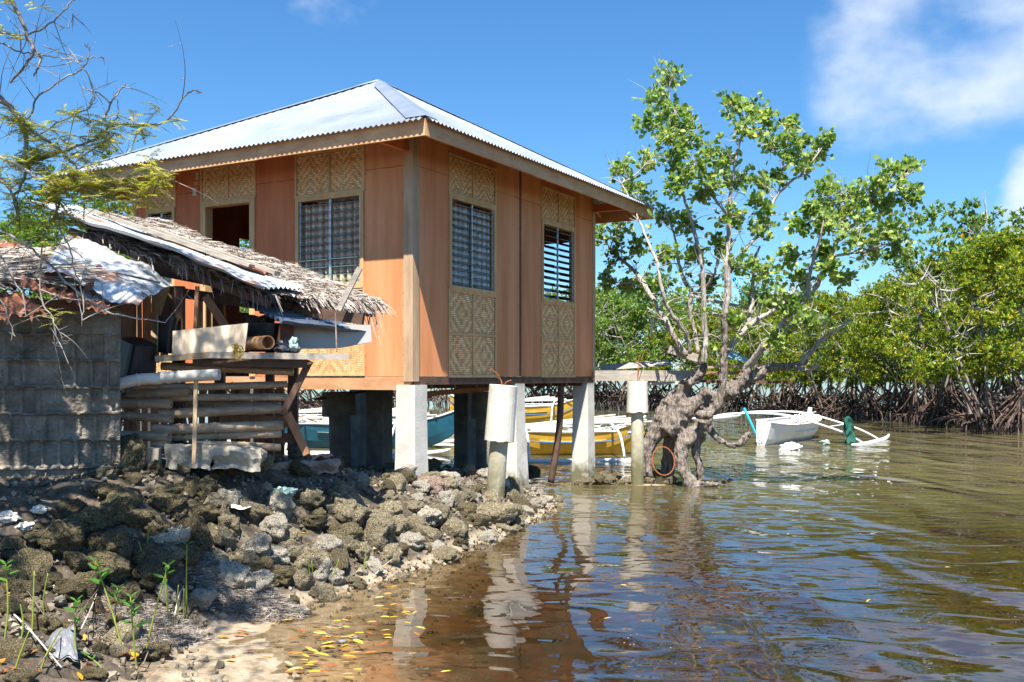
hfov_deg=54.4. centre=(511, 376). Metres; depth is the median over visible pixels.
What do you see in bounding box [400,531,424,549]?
rock
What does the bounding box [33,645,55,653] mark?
rock
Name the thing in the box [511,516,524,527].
rock
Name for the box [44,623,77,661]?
plastic bag
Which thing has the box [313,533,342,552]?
rock
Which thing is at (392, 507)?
rock
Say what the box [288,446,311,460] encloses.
rock
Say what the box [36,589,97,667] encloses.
stick
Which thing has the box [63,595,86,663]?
mangrove seedling
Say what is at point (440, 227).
stilt house
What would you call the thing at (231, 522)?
rock
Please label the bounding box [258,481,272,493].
rock
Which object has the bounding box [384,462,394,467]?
rock
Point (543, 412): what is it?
outrigger boat
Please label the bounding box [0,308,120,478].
block wall
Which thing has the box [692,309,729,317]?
lashed pole
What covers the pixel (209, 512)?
rock
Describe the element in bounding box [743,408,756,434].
mooring rope
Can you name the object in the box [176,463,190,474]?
rock
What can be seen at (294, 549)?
rock
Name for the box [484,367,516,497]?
concrete pillar
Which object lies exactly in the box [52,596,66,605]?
rock
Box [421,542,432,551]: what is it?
rock
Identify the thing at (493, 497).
rock
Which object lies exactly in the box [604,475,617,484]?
rock
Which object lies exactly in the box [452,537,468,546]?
rock
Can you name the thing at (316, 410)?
outrigger boat
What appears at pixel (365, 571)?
rock
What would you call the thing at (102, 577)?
mangrove seedling
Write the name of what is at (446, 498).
rock
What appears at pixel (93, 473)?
rock
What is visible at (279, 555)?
rock
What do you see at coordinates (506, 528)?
rock
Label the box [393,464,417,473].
rock
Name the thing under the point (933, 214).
mangrove tree
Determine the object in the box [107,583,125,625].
mangrove seedling
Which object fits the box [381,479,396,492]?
rock
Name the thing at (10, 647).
rock
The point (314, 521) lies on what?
rock
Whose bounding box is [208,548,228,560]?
rock
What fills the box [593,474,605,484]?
rock
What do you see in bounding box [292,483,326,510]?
rock
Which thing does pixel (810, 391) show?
mangrove tree
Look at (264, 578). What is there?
rock
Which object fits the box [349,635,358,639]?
stone chip
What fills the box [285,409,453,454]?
outrigger boat
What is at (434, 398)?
mangrove tree
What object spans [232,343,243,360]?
rope knot
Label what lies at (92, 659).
mangrove seedling
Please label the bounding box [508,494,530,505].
rock
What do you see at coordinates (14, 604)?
rock
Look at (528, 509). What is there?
rock
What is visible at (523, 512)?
rock
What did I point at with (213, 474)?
rock
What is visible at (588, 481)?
rock
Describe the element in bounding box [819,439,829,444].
plastic bag
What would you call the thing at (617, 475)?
rock
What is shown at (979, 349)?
mangrove tree
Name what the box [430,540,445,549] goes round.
rock
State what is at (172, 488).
rock
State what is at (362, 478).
rock
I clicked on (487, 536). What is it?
rock
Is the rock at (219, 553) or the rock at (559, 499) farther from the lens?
the rock at (559, 499)
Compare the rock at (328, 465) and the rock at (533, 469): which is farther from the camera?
the rock at (533, 469)
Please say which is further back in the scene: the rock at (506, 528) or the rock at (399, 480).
the rock at (506, 528)
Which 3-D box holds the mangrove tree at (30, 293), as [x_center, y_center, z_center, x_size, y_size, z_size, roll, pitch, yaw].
[-10.162,-0.992,25.100,6.417,5.441,6.681,0,0,0]
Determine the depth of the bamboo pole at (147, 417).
8.12 m
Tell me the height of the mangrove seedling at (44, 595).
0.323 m
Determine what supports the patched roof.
on the wall plate
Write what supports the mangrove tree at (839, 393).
on the water
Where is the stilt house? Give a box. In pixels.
[58,79,655,488]
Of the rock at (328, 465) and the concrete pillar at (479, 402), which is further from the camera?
the concrete pillar at (479, 402)
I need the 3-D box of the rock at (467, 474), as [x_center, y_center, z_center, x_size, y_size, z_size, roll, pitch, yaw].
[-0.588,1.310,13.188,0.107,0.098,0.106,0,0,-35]
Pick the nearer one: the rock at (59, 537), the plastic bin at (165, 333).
the rock at (59, 537)
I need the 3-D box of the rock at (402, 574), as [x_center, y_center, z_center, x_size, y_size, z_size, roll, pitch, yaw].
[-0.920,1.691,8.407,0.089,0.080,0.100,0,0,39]
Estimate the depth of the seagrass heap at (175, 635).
6.29 m
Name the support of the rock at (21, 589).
on the ground
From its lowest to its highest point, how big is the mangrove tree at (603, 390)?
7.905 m
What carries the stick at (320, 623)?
on the water
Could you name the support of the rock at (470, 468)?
on the ground
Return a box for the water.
[121,377,1023,681]
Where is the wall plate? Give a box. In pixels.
[0,298,122,311]
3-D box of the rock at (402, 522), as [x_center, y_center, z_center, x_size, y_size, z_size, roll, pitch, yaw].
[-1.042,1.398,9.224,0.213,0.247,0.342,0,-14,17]
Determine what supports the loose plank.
attached to the gnarled tree at (678, 407)
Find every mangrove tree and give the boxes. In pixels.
[0,202,131,299]
[0,219,61,299]
[7,249,130,428]
[8,135,248,430]
[240,307,316,409]
[285,389,335,413]
[311,389,345,407]
[392,388,449,405]
[392,390,395,404]
[437,388,486,403]
[487,387,545,404]
[525,291,605,404]
[536,283,646,405]
[572,281,664,403]
[594,288,680,408]
[595,272,716,410]
[596,268,713,403]
[608,296,741,407]
[633,303,763,409]
[685,278,802,406]
[686,306,798,412]
[714,301,835,414]
[731,286,849,409]
[732,291,841,402]
[732,309,863,413]
[762,289,902,418]
[781,299,910,415]
[786,319,854,404]
[796,280,975,421]
[797,286,919,411]
[826,307,973,417]
[840,245,1023,425]
[847,275,975,412]
[853,229,1023,419]
[855,282,945,404]
[867,192,1008,424]
[881,269,1023,409]
[883,225,1023,433]
[911,230,1023,428]
[920,206,1023,425]
[926,299,1023,409]
[936,250,1023,405]
[962,279,1023,371]
[971,233,1023,421]
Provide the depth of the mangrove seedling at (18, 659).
4.92 m
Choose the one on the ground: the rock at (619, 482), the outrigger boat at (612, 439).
the rock at (619, 482)
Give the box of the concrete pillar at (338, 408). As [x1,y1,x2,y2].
[322,391,356,465]
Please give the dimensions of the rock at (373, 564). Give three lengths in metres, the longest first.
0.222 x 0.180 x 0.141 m
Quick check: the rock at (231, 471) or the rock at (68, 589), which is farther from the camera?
the rock at (231, 471)
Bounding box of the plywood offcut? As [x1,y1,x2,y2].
[172,323,248,354]
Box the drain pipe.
[245,335,274,349]
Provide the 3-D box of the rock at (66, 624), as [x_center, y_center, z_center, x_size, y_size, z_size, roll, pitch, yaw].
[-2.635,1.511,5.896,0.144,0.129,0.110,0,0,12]
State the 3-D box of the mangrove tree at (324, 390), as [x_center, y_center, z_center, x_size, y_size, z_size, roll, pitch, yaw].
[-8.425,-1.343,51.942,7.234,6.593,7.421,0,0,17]
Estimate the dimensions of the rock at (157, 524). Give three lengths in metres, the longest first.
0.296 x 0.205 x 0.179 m
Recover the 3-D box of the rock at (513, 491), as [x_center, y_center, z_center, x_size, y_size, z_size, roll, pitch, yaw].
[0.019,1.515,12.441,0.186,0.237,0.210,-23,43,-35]
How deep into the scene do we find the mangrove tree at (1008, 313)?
38.31 m
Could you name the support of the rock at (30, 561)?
on the ground
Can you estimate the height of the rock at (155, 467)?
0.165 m
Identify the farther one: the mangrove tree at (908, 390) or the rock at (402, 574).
the mangrove tree at (908, 390)
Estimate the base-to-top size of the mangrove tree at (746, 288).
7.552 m
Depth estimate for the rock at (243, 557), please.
7.36 m
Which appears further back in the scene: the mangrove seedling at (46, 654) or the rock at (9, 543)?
the rock at (9, 543)
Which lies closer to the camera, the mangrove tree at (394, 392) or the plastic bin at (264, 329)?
the plastic bin at (264, 329)
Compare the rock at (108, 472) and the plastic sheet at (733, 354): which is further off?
the plastic sheet at (733, 354)
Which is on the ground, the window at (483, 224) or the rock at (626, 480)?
the rock at (626, 480)
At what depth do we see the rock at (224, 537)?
7.42 m
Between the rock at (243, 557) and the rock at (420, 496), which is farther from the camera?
the rock at (420, 496)
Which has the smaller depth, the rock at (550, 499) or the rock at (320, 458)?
the rock at (320, 458)
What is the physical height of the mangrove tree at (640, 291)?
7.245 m
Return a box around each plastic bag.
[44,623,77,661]
[269,486,297,496]
[289,336,297,351]
[779,442,802,449]
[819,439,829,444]
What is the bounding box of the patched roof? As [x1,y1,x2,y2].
[0,235,171,325]
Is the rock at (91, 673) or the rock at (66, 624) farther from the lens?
the rock at (66, 624)
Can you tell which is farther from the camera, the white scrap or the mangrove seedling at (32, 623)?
the white scrap
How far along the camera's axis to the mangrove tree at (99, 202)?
27.69 m
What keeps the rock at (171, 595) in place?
on the ground
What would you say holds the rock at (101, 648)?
on the ground
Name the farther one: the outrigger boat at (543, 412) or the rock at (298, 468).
the outrigger boat at (543, 412)
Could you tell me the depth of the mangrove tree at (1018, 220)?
34.75 m
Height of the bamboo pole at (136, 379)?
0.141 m
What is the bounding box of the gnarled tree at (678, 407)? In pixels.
[595,55,926,486]
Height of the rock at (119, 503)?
0.298 m
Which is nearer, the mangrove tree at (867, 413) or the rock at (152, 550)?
the rock at (152, 550)
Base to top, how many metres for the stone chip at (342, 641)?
0.032 m
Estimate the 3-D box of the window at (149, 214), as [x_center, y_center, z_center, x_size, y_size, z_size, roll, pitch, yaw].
[-4.792,-1.737,13.649,0.565,1.100,0.141,0,0,30]
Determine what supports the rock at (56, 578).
on the ground
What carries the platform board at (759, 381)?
attached to the deck beam
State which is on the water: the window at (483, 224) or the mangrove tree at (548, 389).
the mangrove tree at (548, 389)
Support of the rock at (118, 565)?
on the ground
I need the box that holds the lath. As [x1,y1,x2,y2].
[192,381,197,463]
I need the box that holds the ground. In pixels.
[0,455,661,681]
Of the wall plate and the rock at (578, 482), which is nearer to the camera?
the wall plate
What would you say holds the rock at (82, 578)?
on the ground
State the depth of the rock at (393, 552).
8.57 m
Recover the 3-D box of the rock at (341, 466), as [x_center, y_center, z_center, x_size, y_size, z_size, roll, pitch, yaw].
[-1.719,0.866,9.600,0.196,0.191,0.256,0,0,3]
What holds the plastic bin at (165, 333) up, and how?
on the lean to shed
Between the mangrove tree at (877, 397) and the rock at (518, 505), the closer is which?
the rock at (518, 505)
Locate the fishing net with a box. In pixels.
[844,416,855,443]
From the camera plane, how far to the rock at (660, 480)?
15.53 m
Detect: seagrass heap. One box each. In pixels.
[80,591,219,648]
[185,548,315,623]
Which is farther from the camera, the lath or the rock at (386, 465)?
the rock at (386, 465)
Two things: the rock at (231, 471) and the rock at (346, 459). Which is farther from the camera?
the rock at (346, 459)
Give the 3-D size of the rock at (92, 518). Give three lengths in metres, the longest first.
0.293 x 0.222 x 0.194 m
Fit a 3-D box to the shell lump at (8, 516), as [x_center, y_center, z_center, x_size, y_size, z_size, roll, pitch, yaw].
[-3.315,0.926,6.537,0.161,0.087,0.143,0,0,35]
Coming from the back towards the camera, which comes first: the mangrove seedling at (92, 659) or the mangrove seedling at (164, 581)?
the mangrove seedling at (164, 581)
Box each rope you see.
[732,274,747,300]
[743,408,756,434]
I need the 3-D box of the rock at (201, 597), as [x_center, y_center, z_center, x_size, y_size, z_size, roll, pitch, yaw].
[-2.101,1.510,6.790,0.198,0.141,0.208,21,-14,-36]
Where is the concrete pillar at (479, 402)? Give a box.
[471,392,488,471]
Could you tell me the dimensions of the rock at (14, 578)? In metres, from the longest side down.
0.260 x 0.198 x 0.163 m
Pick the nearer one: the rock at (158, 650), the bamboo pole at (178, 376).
the rock at (158, 650)
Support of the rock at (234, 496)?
on the ground
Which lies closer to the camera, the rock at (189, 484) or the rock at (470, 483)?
the rock at (189, 484)
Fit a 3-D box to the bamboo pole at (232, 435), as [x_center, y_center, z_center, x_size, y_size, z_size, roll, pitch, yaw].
[-2.382,0.493,8.304,0.901,0.095,0.079,0,0,-7]
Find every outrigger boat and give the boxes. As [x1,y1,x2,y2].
[227,408,395,440]
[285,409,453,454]
[450,394,572,427]
[526,414,650,461]
[692,407,889,446]
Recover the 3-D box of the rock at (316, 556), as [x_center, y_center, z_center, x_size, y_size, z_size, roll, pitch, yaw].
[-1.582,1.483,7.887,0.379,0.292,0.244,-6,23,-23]
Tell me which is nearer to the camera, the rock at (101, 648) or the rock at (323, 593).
the rock at (101, 648)
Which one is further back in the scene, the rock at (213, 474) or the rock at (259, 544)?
the rock at (213, 474)
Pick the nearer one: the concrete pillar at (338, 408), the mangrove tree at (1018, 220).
the concrete pillar at (338, 408)
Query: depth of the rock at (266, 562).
7.41 m
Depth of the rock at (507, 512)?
10.93 m
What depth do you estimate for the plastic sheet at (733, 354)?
16.35 m
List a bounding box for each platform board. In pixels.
[694,364,768,368]
[700,380,793,383]
[705,371,769,374]
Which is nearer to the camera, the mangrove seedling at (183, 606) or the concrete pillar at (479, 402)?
the mangrove seedling at (183, 606)
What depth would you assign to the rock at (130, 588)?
6.42 m
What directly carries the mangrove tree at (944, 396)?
on the water
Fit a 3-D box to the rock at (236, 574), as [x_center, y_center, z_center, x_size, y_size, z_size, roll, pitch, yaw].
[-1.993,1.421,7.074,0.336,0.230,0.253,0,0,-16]
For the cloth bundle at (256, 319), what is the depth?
8.54 m
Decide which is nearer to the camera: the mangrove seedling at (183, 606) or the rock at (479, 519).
the mangrove seedling at (183, 606)
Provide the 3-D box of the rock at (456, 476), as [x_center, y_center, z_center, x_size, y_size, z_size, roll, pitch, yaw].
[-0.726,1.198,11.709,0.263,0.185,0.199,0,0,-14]
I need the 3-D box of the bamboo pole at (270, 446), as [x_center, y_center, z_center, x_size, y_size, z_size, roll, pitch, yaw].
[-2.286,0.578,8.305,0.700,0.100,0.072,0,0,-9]
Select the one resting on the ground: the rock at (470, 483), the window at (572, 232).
the rock at (470, 483)
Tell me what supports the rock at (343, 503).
on the ground
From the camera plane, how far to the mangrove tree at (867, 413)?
38.16 m
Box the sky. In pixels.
[0,0,1023,376]
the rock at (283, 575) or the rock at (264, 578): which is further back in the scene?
the rock at (283, 575)
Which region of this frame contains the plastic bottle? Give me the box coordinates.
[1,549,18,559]
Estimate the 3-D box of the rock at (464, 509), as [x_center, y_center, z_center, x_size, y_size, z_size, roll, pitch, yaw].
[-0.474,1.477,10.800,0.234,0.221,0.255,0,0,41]
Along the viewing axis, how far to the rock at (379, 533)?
8.68 m
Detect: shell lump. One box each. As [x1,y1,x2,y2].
[0,510,22,523]
[15,521,34,530]
[29,504,46,513]
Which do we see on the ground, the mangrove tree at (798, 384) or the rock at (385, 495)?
the rock at (385, 495)
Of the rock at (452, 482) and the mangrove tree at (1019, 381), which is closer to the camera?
the rock at (452, 482)
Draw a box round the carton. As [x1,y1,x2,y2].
[280,324,293,339]
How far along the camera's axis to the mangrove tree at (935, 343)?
49.69 m
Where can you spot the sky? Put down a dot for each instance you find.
(941, 82)
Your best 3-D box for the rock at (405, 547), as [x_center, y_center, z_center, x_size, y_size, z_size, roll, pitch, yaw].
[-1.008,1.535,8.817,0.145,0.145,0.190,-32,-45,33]
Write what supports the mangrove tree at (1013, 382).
on the water
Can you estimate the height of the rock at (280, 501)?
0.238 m
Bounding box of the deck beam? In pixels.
[595,370,696,380]
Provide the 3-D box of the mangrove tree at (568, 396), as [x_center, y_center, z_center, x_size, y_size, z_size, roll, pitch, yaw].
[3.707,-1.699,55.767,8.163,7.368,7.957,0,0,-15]
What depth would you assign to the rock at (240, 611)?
6.83 m
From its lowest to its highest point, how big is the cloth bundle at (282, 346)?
0.131 m
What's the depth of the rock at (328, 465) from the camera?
9.19 m
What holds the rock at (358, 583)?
on the ground
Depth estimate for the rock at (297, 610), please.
7.02 m
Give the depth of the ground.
6.73 m
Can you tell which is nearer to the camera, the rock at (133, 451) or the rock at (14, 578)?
the rock at (14, 578)
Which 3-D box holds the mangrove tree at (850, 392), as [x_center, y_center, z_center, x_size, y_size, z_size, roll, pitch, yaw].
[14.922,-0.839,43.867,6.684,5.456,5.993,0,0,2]
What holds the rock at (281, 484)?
on the ground
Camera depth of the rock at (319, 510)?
8.51 m
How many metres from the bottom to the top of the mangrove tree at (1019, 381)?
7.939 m
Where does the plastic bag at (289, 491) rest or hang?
on the ground
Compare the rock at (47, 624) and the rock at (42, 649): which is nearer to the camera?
the rock at (42, 649)
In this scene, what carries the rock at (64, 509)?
on the ground
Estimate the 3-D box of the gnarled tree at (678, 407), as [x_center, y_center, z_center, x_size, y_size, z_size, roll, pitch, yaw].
[3.560,-1.641,15.657,5.492,6.858,2.926,0,0,20]
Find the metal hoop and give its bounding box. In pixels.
[652,446,674,475]
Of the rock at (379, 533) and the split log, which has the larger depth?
the split log
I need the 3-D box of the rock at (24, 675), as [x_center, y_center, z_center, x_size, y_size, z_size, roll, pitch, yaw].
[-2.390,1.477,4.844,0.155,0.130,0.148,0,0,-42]
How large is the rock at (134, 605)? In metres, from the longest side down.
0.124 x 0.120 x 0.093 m
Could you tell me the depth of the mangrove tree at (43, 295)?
24.27 m
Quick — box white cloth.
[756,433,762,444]
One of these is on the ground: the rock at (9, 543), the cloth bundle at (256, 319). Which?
the rock at (9, 543)
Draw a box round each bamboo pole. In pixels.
[120,373,161,389]
[121,388,133,398]
[121,399,172,408]
[121,412,173,422]
[121,430,171,441]
[126,387,190,397]
[133,381,286,390]
[136,398,280,406]
[150,439,170,448]
[151,420,283,434]
[156,369,220,382]
[158,404,281,418]
[160,362,293,375]
[162,393,287,401]
[171,430,281,440]
[197,440,280,450]
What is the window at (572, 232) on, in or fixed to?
in the stilt house
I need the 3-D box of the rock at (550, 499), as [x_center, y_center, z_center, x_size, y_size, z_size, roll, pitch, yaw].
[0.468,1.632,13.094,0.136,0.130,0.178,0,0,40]
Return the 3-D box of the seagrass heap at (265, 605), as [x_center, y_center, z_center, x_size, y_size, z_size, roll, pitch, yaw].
[-1.873,1.480,7.082,0.970,0.561,0.700,0,0,0]
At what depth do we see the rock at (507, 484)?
12.95 m
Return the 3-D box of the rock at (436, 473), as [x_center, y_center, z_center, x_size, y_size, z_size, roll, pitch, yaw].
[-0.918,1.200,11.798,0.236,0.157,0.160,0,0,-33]
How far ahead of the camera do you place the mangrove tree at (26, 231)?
21.66 m
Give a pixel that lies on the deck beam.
(644, 375)
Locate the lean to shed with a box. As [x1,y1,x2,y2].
[25,199,395,458]
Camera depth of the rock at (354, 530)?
8.43 m
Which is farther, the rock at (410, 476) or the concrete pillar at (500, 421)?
the concrete pillar at (500, 421)
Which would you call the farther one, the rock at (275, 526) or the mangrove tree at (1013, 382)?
the mangrove tree at (1013, 382)
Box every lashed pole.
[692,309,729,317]
[694,296,747,309]
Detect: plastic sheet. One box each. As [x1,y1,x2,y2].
[600,360,672,369]
[727,350,748,361]
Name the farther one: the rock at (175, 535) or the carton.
the carton
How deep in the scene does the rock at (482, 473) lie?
13.12 m
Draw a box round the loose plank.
[626,381,678,386]
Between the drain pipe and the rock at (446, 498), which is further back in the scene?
the rock at (446, 498)
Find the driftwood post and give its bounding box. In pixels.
[145,447,162,468]
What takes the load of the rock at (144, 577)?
on the ground
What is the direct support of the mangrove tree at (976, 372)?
on the water
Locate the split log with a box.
[667,345,698,361]
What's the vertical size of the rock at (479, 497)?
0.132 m
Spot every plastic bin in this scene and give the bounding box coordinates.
[121,337,156,376]
[157,316,180,353]
[238,323,281,351]
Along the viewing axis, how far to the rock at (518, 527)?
10.88 m
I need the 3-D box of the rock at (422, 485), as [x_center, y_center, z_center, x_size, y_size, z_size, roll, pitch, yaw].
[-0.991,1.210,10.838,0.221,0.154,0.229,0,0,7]
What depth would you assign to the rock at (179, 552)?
6.90 m
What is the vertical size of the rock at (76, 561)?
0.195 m
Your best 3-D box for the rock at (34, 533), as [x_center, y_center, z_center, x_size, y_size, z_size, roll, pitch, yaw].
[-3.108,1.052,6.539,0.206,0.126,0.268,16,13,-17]
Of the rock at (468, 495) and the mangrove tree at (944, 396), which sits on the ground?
the rock at (468, 495)
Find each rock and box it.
[0,535,25,557]
[0,566,27,592]
[0,595,31,617]
[0,637,33,658]
[2,669,39,681]
[7,547,52,580]
[10,577,41,599]
[23,522,48,548]
[23,613,62,634]
[24,596,44,613]
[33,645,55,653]
[37,515,84,555]
[40,571,65,591]
[51,579,86,600]
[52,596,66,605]
[54,499,86,518]
[61,620,80,633]
[63,549,91,572]
[66,505,106,532]
[67,570,104,597]
[79,596,105,617]
[79,665,108,680]
[84,529,136,559]
[84,550,130,583]
[85,464,121,478]
[89,642,108,654]
[90,482,118,499]
[95,465,116,479]
[99,485,144,527]
[103,432,146,472]
[103,616,143,643]
[104,580,142,606]
[105,614,123,629]
[109,643,129,658]
[122,471,142,484]
[123,509,154,528]
[125,603,143,612]
[129,559,173,591]
[131,542,177,568]
[139,641,171,660]
[143,515,170,544]
[145,459,163,475]
[145,492,188,521]
[149,524,190,546]
[154,582,176,604]
[155,483,183,493]
[161,541,185,568]
[166,617,179,626]
[170,515,213,550]
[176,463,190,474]
[176,542,202,565]
[181,475,199,497]
[182,627,194,633]
[188,503,219,522]
[188,588,217,607]
[197,475,218,502]
[203,470,218,480]
[203,492,230,519]
[207,523,238,549]
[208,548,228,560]
[211,560,255,587]
[214,468,239,474]
[216,511,239,536]
[217,488,242,504]
[227,548,258,564]
[235,608,244,614]
[238,499,273,521]
[241,532,271,556]
[244,569,274,594]
[245,556,274,572]
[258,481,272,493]
[259,510,288,542]
[260,454,274,470]
[266,490,295,517]
[270,544,289,565]
[271,453,340,473]
[272,564,292,587]
[275,452,283,458]
[276,482,284,487]
[277,541,308,561]
[282,527,302,542]
[287,608,299,616]
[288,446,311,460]
[290,460,313,476]
[290,594,299,602]
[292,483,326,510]
[292,547,333,572]
[292,567,313,590]
[301,513,328,529]
[308,585,339,602]
[310,506,326,514]
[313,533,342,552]
[313,557,332,581]
[314,456,330,473]
[320,482,371,526]
[327,521,363,540]
[327,568,345,585]
[328,547,348,575]
[329,456,344,475]
[336,456,349,465]
[338,535,359,554]
[345,537,354,543]
[345,575,367,589]
[350,471,370,486]
[351,542,373,562]
[362,516,396,553]
[362,569,368,574]
[365,556,383,574]
[367,508,391,519]
[370,477,377,484]
[373,489,398,501]
[378,500,402,516]
[379,473,390,479]
[379,543,402,564]
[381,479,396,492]
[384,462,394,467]
[387,473,405,491]
[392,514,411,535]
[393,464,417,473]
[393,542,408,555]
[394,470,417,482]
[397,571,410,578]
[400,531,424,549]
[406,500,424,513]
[407,515,427,531]
[411,491,425,500]
[412,480,431,491]
[416,525,442,542]
[417,475,449,494]
[417,505,442,525]
[419,471,431,477]
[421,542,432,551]
[428,458,441,470]
[429,503,451,528]
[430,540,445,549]
[431,471,439,476]
[431,545,460,562]
[436,490,454,506]
[439,470,461,485]
[439,516,467,538]
[443,477,458,490]
[450,489,463,509]
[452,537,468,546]
[456,502,476,517]
[460,464,476,474]
[460,488,476,501]
[463,472,471,476]
[465,513,491,528]
[466,481,473,486]
[470,485,482,493]
[475,492,482,501]
[475,501,520,524]
[476,467,487,478]
[476,531,496,541]
[482,492,499,502]
[496,523,517,532]
[505,479,510,489]
[505,489,519,497]
[507,475,519,486]
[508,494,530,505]
[511,481,519,490]
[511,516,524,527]
[512,524,522,530]
[514,503,521,515]
[520,507,525,517]
[522,505,534,515]
[528,465,540,472]
[529,505,537,513]
[530,496,547,508]
[544,495,554,502]
[555,496,563,502]
[573,479,581,484]
[580,477,594,484]
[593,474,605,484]
[599,471,606,476]
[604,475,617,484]
[612,471,621,479]
[615,479,623,484]
[621,476,630,484]
[645,476,655,483]
[652,469,660,477]
[654,476,664,484]
[663,476,676,484]
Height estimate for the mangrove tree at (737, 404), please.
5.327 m
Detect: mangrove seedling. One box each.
[0,559,17,636]
[14,630,29,669]
[20,603,23,637]
[31,571,34,630]
[40,628,61,668]
[42,573,47,614]
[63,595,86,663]
[80,651,101,667]
[88,556,121,642]
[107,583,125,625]
[121,592,149,669]
[143,560,174,660]
[165,571,169,616]
[177,585,179,616]
[183,590,184,620]
[184,541,192,618]
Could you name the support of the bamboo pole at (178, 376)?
on the bamboo pole at (136, 379)
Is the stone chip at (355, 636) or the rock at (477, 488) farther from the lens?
the rock at (477, 488)
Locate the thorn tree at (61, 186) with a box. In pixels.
[0,0,218,397]
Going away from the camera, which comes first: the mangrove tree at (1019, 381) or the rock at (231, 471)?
the rock at (231, 471)
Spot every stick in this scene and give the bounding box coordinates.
[13,613,61,667]
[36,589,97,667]
[78,593,96,633]
[174,586,183,615]
[286,623,358,630]
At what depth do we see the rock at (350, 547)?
8.33 m
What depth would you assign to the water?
8.75 m
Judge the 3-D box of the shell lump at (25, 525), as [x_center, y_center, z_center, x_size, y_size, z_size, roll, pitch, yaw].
[-3.202,0.988,6.552,0.124,0.072,0.115,0,0,12]
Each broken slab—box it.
[162,442,212,469]
[208,445,267,471]
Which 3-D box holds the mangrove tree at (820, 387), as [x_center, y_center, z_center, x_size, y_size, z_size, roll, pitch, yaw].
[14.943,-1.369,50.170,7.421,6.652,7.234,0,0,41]
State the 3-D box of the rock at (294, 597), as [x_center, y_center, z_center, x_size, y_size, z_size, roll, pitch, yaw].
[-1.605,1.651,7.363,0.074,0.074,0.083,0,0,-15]
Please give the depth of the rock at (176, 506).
7.29 m
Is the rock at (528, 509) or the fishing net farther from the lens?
the fishing net
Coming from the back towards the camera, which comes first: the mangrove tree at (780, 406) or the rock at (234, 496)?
the mangrove tree at (780, 406)
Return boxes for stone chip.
[336,639,347,644]
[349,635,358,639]
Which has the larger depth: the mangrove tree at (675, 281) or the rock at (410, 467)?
the mangrove tree at (675, 281)
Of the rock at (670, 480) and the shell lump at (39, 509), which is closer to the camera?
the shell lump at (39, 509)
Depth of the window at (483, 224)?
12.74 m
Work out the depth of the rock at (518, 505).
11.47 m
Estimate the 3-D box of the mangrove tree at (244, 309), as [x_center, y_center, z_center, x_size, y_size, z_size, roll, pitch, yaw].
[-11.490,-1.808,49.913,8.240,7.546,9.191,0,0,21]
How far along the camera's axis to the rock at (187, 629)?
6.36 m
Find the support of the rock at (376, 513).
on the ground
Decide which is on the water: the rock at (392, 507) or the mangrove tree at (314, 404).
the mangrove tree at (314, 404)
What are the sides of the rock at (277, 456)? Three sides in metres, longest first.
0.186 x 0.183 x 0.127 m
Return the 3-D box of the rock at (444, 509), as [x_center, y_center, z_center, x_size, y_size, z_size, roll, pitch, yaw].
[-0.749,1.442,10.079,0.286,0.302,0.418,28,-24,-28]
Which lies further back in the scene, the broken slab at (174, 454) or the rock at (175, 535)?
the broken slab at (174, 454)
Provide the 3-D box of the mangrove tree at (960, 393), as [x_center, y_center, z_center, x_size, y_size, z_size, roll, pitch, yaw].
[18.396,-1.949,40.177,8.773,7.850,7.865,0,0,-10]
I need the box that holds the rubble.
[0,457,563,681]
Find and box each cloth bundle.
[240,315,274,322]
[273,339,300,352]
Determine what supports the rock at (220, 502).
on the ground
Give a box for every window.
[146,207,175,285]
[295,191,363,287]
[449,194,496,294]
[541,220,575,305]
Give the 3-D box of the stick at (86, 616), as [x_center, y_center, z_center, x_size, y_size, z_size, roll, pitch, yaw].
[-2.599,1.456,6.124,0.025,0.149,0.446,0,0,-10]
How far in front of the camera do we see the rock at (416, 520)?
9.46 m
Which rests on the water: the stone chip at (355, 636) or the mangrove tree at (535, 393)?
the mangrove tree at (535, 393)
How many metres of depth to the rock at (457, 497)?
10.82 m
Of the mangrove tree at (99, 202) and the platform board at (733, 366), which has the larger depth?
the mangrove tree at (99, 202)
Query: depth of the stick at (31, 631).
5.36 m
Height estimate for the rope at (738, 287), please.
0.424 m
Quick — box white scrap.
[230,504,250,508]
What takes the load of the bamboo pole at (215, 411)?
on the bamboo pole at (215, 427)
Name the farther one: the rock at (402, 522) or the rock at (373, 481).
the rock at (373, 481)
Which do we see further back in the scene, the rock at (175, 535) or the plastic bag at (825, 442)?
the plastic bag at (825, 442)
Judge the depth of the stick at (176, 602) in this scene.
6.59 m
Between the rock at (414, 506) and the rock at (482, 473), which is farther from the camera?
the rock at (482, 473)
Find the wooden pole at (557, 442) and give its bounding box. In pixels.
[548,383,563,482]
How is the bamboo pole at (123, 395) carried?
on the bamboo pole at (146, 403)
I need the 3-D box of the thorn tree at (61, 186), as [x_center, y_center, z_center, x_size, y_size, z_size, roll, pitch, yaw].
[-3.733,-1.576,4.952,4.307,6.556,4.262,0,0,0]
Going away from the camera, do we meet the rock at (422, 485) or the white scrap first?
the white scrap
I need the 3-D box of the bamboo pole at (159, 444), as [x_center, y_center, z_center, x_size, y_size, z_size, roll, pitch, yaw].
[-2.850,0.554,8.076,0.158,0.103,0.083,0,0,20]
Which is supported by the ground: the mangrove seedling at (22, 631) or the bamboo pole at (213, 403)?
the mangrove seedling at (22, 631)
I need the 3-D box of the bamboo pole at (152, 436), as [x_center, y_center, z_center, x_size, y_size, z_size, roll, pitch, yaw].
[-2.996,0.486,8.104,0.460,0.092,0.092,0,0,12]
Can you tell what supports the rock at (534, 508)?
on the ground
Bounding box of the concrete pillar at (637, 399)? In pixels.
[626,350,647,484]

